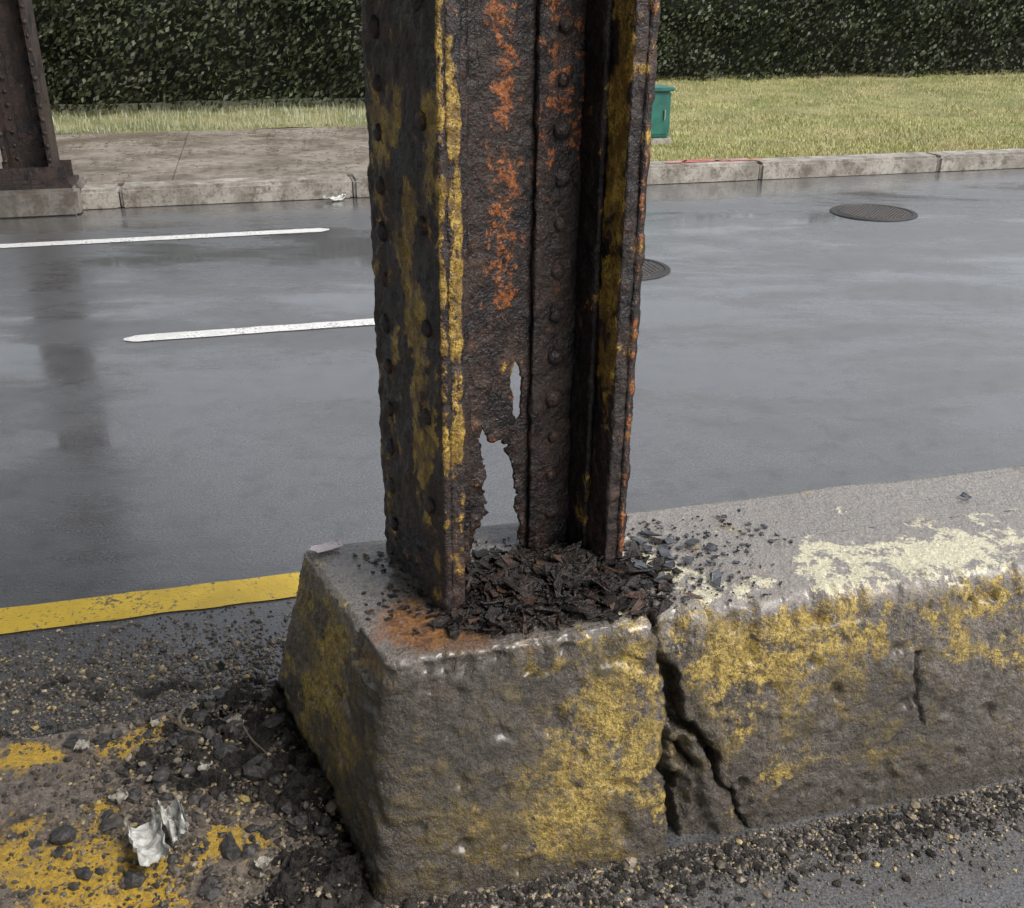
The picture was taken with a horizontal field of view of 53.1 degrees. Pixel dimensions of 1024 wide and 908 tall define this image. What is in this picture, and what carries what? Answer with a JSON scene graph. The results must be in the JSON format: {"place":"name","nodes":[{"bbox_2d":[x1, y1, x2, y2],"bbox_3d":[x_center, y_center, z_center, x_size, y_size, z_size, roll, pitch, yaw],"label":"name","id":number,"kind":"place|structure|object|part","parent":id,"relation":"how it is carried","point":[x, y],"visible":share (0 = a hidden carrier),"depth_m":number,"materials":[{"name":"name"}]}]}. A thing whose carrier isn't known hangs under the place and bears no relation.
{"place":"outdoors","nodes":[
{"label":"outdoors","id":0,"kind":"place"},
{"bbox_2d":[0,126,368,207],"bbox_3d":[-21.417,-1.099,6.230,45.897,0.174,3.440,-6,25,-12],"label":"sidewalk","id":1,"kind":"structure","parent":0,"point":[226,141],"depth_m":10.09,"materials":[{"name":"concrete"}]},
{"bbox_2d":[57,122,367,180],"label":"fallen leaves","id":2,"kind":"object","parent":1,"relation":"on","point":[221,148],"visible":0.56,"depth_m":10.50,"materials":[{"name":"brown plant"}]},
{"bbox_2d":[81,148,1023,209],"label":"kerb","id":3,"kind":"structure","parent":1,"relation":"on","point":[197,192],"depth_m":9.41,"materials":[{"name":"concrete"}]},
{"bbox_2d":[665,158,760,163],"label":"spray marks","id":4,"kind":"object","parent":3,"relation":"on","point":[684,161],"visible":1,"depth_m":9.62,"materials":[{"name":"paint"}]},
{"bbox_2d":[50,97,366,133],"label":"grass bank","id":5,"kind":"structure","parent":0,"point":[203,116],"depth_m":12.64,"materials":[{"name":"green plant"}]},
{"bbox_2d":[0,168,1023,907],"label":"road","id":6,"kind":"structure","parent":0,"point":[796,334],"depth_m":4.58,"materials":[{"name":"grey asphalt"}]},
{"bbox_2d":[0,176,86,217],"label":"column pedestal","id":7,"kind":"object","parent":6,"relation":"on","point":[40,202],"depth_m":8.05,"materials":[{"name":"concrete"}]},
{"bbox_2d":[0,174,78,190],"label":"base plate","id":8,"kind":"object","parent":7,"relation":"on","point":[73,179],"visible":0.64,"depth_m":8.03,"materials":[{"name":"paint"}]},
{"bbox_2d":[0,104,12,167],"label":"flange","id":9,"kind":"object","parent":8,"relation":"on","point":[5,153],"visible":0.4,"depth_m":7.93,"materials":[{"name":"paint"}]},
{"bbox_2d":[0,43,23,167],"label":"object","id":10,"kind":"object","parent":8,"relation":"on","point":[7,112],"depth_m":7.96,"materials":[{"name":"paint"}]},
{"bbox_2d":[0,4,51,163],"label":"rivets","id":11,"kind":"object","parent":10,"relation":"attached to","point":[29,77],"visible":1,"depth_m":7.87,"materials":[{"name":"paint"}]},
{"bbox_2d":[0,0,40,167],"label":"web","id":12,"kind":"object","parent":8,"relation":"on","point":[18,91],"depth_m":7.90,"materials":[{"name":"paint"}]},
{"bbox_2d":[10,0,48,166],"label":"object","id":13,"kind":"object","parent":8,"relation":"on","point":[29,83],"depth_m":7.89,"materials":[{"name":"paint"}]},
{"bbox_2d":[0,160,72,185],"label":"column base shoe","id":14,"kind":"structure","parent":8,"relation":"on","point":[34,175],"depth_m":8.01,"materials":[{"name":"brown metal"}]},
{"bbox_2d":[18,0,60,166],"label":"flange","id":15,"kind":"object","parent":14,"relation":"on","point":[37,69],"visible":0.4,"depth_m":7.88,"materials":[{"name":"paint"}]},
{"bbox_2d":[0,571,300,633],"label":"yellow edge line","id":16,"kind":"object","parent":6,"relation":"on","point":[107,608],"visible":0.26,"depth_m":3.01,"materials":[{"name":"paint"}]},
{"bbox_2d":[0,709,324,907],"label":"median slab","id":17,"kind":"structure","parent":6,"relation":"on","point":[13,760],"depth_m":2.13,"materials":[{"name":"yellow paint"}]},
{"bbox_2d":[73,738,89,749],"bbox_3d":[-0.991,0.670,2.358,0.033,0.016,0.036,-6,25,-12],"label":"paper scrap","id":18,"kind":"object","parent":17,"relation":"on","point":[83,744],"visible":1,"depth_m":2.37,"materials":[{"name":"white paper"}]},
{"bbox_2d":[124,807,170,865],"bbox_3d":[-0.736,0.770,2.066,0.068,0.051,0.127,-14,28,-28],"label":"crumpled wrapper","id":19,"kind":"object","parent":17,"relation":"on","point":[148,843],"visible":1,"depth_m":2.07,"materials":[{"name":"white paper"}]},
{"bbox_2d":[150,717,161,726],"bbox_3d":[-0.849,0.637,2.439,0.028,0.014,0.026,-11,27,-23],"label":"paper scrap","id":20,"kind":"object","parent":17,"relation":"on","point":[155,722],"visible":1,"depth_m":2.44,"materials":[{"name":"white paper"}]},
{"bbox_2d":[158,793,189,842],"bbox_3d":[-0.698,0.744,2.107,0.045,0.073,0.104,-14,28,-28],"label":"crumpled wrapper","id":21,"kind":"object","parent":17,"relation":"on","point":[175,820],"visible":1,"depth_m":2.10,"materials":[{"name":"silver metal"}]},
{"bbox_2d":[254,855,272,868],"bbox_3d":[-0.496,0.815,2.049,0.032,0.014,0.030,11,27,23],"label":"paper scrap","id":22,"kind":"object","parent":17,"relation":"on","point":[263,861],"visible":1,"depth_m":2.05,"materials":[{"name":"white paper"}]},
{"bbox_2d":[0,228,328,247],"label":"lane marking","id":23,"kind":"object","parent":6,"relation":"on","point":[29,244],"visible":1,"depth_m":7.40,"materials":[{"name":"white paint"}]},
{"bbox_2d":[25,641,332,907],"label":"asphalt chunks","id":24,"kind":"object","parent":6,"relation":"on","point":[257,767],"visible":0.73,"depth_m":2.25,"materials":[{"name":"grey asphalt"}]},
{"bbox_2d":[240,719,268,757],"bbox_3d":[-0.590,0.650,2.330,0.013,0.027,0.135,-19,31,-36],"label":"twig","id":25,"kind":"object","parent":24,"relation":"on","point":[254,742],"visible":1,"depth_m":2.32,"materials":[{"name":"wood"}]},
{"bbox_2d":[0,655,433,907],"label":"soil debris","id":26,"kind":"object","parent":6,"relation":"on","point":[303,783],"visible":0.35,"depth_m":2.25,"materials":[{"name":"black soil"}]},
{"bbox_2d":[124,318,374,341],"bbox_3d":[-0.857,-0.706,5.518,2.345,0.001,0.120,-6,25,-13],"label":"lane marking","id":27,"kind":"object","parent":6,"relation":"on","point":[218,332],"visible":0.55,"depth_m":5.40,"materials":[{"name":"white paint"}]},
{"bbox_2d":[323,193,345,200],"bbox_3d":[-1.510,-2.181,8.692,0.214,0.059,0.107,-14,28,-27],"label":"paper scrap","id":28,"kind":"object","parent":6,"relation":"on","point":[341,196],"visible":1,"depth_m":8.68,"materials":[{"name":"white paper"}]},
{"bbox_2d":[0,600,1023,907],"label":"gravel","id":29,"kind":"structure","parent":6,"relation":"on","point":[330,808],"depth_m":2.22,"materials":[{"name":"grey gravel"}]},
{"bbox_2d":[108,788,128,802],"bbox_3d":[-0.850,0.738,2.212,0.034,0.015,0.036,13,28,27],"label":"paper scrap","id":30,"kind":"object","parent":29,"relation":"on","point":[120,795],"visible":1,"depth_m":2.22,"materials":[{"name":"white paper"}]},
{"bbox_2d":[177,702,201,733],"bbox_3d":[-0.766,0.627,2.410,0.044,0.016,0.117,-13,28,-26],"label":"twig","id":31,"kind":"object","parent":29,"relation":"on","point":[180,725],"visible":1,"depth_m":2.39,"materials":[{"name":"wood"}]},
{"bbox_2d":[198,760,212,771],"bbox_3d":[-0.684,0.698,2.283,0.030,0.014,0.028,0,24,0],"label":"paper scrap","id":32,"kind":"object","parent":29,"relation":"on","point":[202,766],"visible":1,"depth_m":2.29,"materials":[{"name":"white paper"}]},
{"bbox_2d":[226,714,246,726],"bbox_3d":[-0.644,0.625,2.399,0.039,0.016,0.039,-20,31,-37],"label":"paper scrap","id":33,"kind":"object","parent":29,"relation":"on","point":[237,717],"visible":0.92,"depth_m":2.41,"materials":[{"name":"white paper"}]},
{"bbox_2d":[128,682,1023,907],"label":"soil clods","id":34,"kind":"object","parent":29,"relation":"on","point":[457,900],"visible":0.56,"depth_m":2.12,"materials":[{"name":"black soil"}]},
{"bbox_2d":[124,753,899,896],"bbox_3d":[-0.054,0.790,2.143,1.695,0.093,0.557,6,25,13],"label":"concrete rubble","id":35,"kind":"object","parent":6,"relation":"on","point":[162,788],"visible":0.92,"depth_m":2.23,"materials":[{"name":"grey concrete"}]},
{"bbox_2d":[277,465,1023,904],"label":"concrete barrier","id":36,"kind":"object","parent":6,"relation":"on","point":[869,651],"visible":0.86,"depth_m":2.16,"materials":[{"name":"grey concrete"}]},
{"bbox_2d":[309,539,342,552],"bbox_3d":[-0.418,0.207,2.295,0.077,0.006,0.037,-14,28,-27],"label":"plastic scrap","id":37,"kind":"object","parent":36,"relation":"on","point":[334,543],"visible":1,"depth_m":2.30,"materials":[{"name":"white plastic"}]},
{"bbox_2d":[361,0,453,615],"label":"flange outer plate","id":38,"kind":"object","parent":36,"relation":"on","point":[404,57],"visible":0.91,"depth_m":1.88,"materials":[{"name":"paint"}]},
{"bbox_2d":[444,0,465,608],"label":"flange inner plate","id":39,"kind":"object","parent":36,"relation":"on","point":[453,121],"visible":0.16,"depth_m":1.80,"materials":[{"name":"paint"}]},
{"bbox_2d":[460,0,471,570],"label":"web angle leg","id":40,"kind":"object","parent":36,"relation":"on","point":[464,69],"visible":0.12,"depth_m":1.92,"materials":[{"name":"paint"}]},
{"bbox_2d":[467,0,537,551],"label":"web plate","id":41,"kind":"object","parent":36,"relation":"on","point":[501,41],"visible":0.52,"depth_m":1.97,"materials":[{"name":"paint"}]},
{"bbox_2d":[526,0,586,549],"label":"web angle leg","id":42,"kind":"object","parent":36,"relation":"on","point":[557,52],"visible":0.88,"depth_m":2.03,"materials":[{"name":"paint"}]},
{"bbox_2d":[468,552,651,618],"bbox_3d":[0.066,0.278,2.192,0.480,0.086,0.360,-6,25,-12],"label":"rust crumb pile","id":43,"kind":"object","parent":36,"relation":"on","point":[649,604],"visible":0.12,"depth_m":2.11,"materials":[{"name":"metal"}]},
{"bbox_2d":[353,515,792,639],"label":"rust flakes","id":44,"kind":"object","parent":36,"relation":"on","point":[529,585],"visible":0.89,"depth_m":2.10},
{"bbox_2d":[566,0,613,548],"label":"flange angle leg","id":45,"kind":"object","parent":36,"relation":"on","point":[598,40],"visible":0.99,"depth_m":2.02,"materials":[{"name":"paint"}]},
{"bbox_2d":[586,0,649,561],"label":"flange inner plate","id":46,"kind":"object","parent":36,"relation":"on","point":[630,42],"visible":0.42,"depth_m":1.97,"materials":[{"name":"paint"}]},
{"bbox_2d":[616,0,660,559],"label":"flange outer plate","id":47,"kind":"object","parent":36,"relation":"on","point":[649,98],"visible":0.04,"depth_m":1.96,"materials":[{"name":"paint"}]},
{"bbox_2d":[623,492,971,600],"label":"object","id":48,"kind":"object","parent":36,"relation":"on","point":[715,575],"visible":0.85,"depth_m":2.29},
{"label":"steel bridge column","id":49,"kind":"object","parent":36,"relation":"on","visible":0},
{"bbox_2d":[367,0,574,530],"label":"rivets","id":50,"kind":"object","parent":49,"relation":"attached to","point":[562,128],"visible":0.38,"depth_m":1.97,"materials":[{"name":"paint"}]},
{"bbox_2d":[642,258,670,279],"bbox_3d":[0.720,-1.200,6.592,0.600,0.011,0.600,0,24,0],"label":"manhole cover","id":51,"kind":"object","parent":6,"relation":"on","point":[652,269],"visible":0.23,"depth_m":6.54,"materials":[{"name":"metal"}]},
{"bbox_2d":[830,204,917,220],"bbox_3d":[2.905,-1.947,8.230,0.680,0.011,0.680,0,24,0],"label":"manhole cover","id":52,"kind":"object","parent":6,"relation":"on","point":[874,212],"visible":1,"depth_m":8.19,"materials":[{"name":"metal"}]},
{"bbox_2d":[650,69,1023,161],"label":"grass verge","id":53,"kind":"object","parent":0,"point":[792,110],"depth_m":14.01,"materials":[{"name":"green plant"}]},
{"bbox_2d":[31,0,1023,111],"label":"hedge","id":54,"kind":"object","parent":53,"relation":"on","point":[101,53],"visible":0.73,"depth_m":13.34,"materials":[{"name":"green plant"}]},
{"bbox_2d":[651,84,675,144],"bbox_3d":[1.426,-3.609,10.933,0.480,0.600,0.440,-6,25,-12],"label":"utility cabinet","id":55,"kind":"object","parent":53,"relation":"on","point":[660,116],"visible":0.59,"depth_m":10.78,"materials":[{"name":"metal"}]},
{"bbox_3d":[1.475,-3.562,10.759,0.350,0.400,0.008,-6,25,-12],"label":"door","id":56,"kind":"part","parent":55,"relation":"part of","materials":[{"name":"green metal"}]}
]}

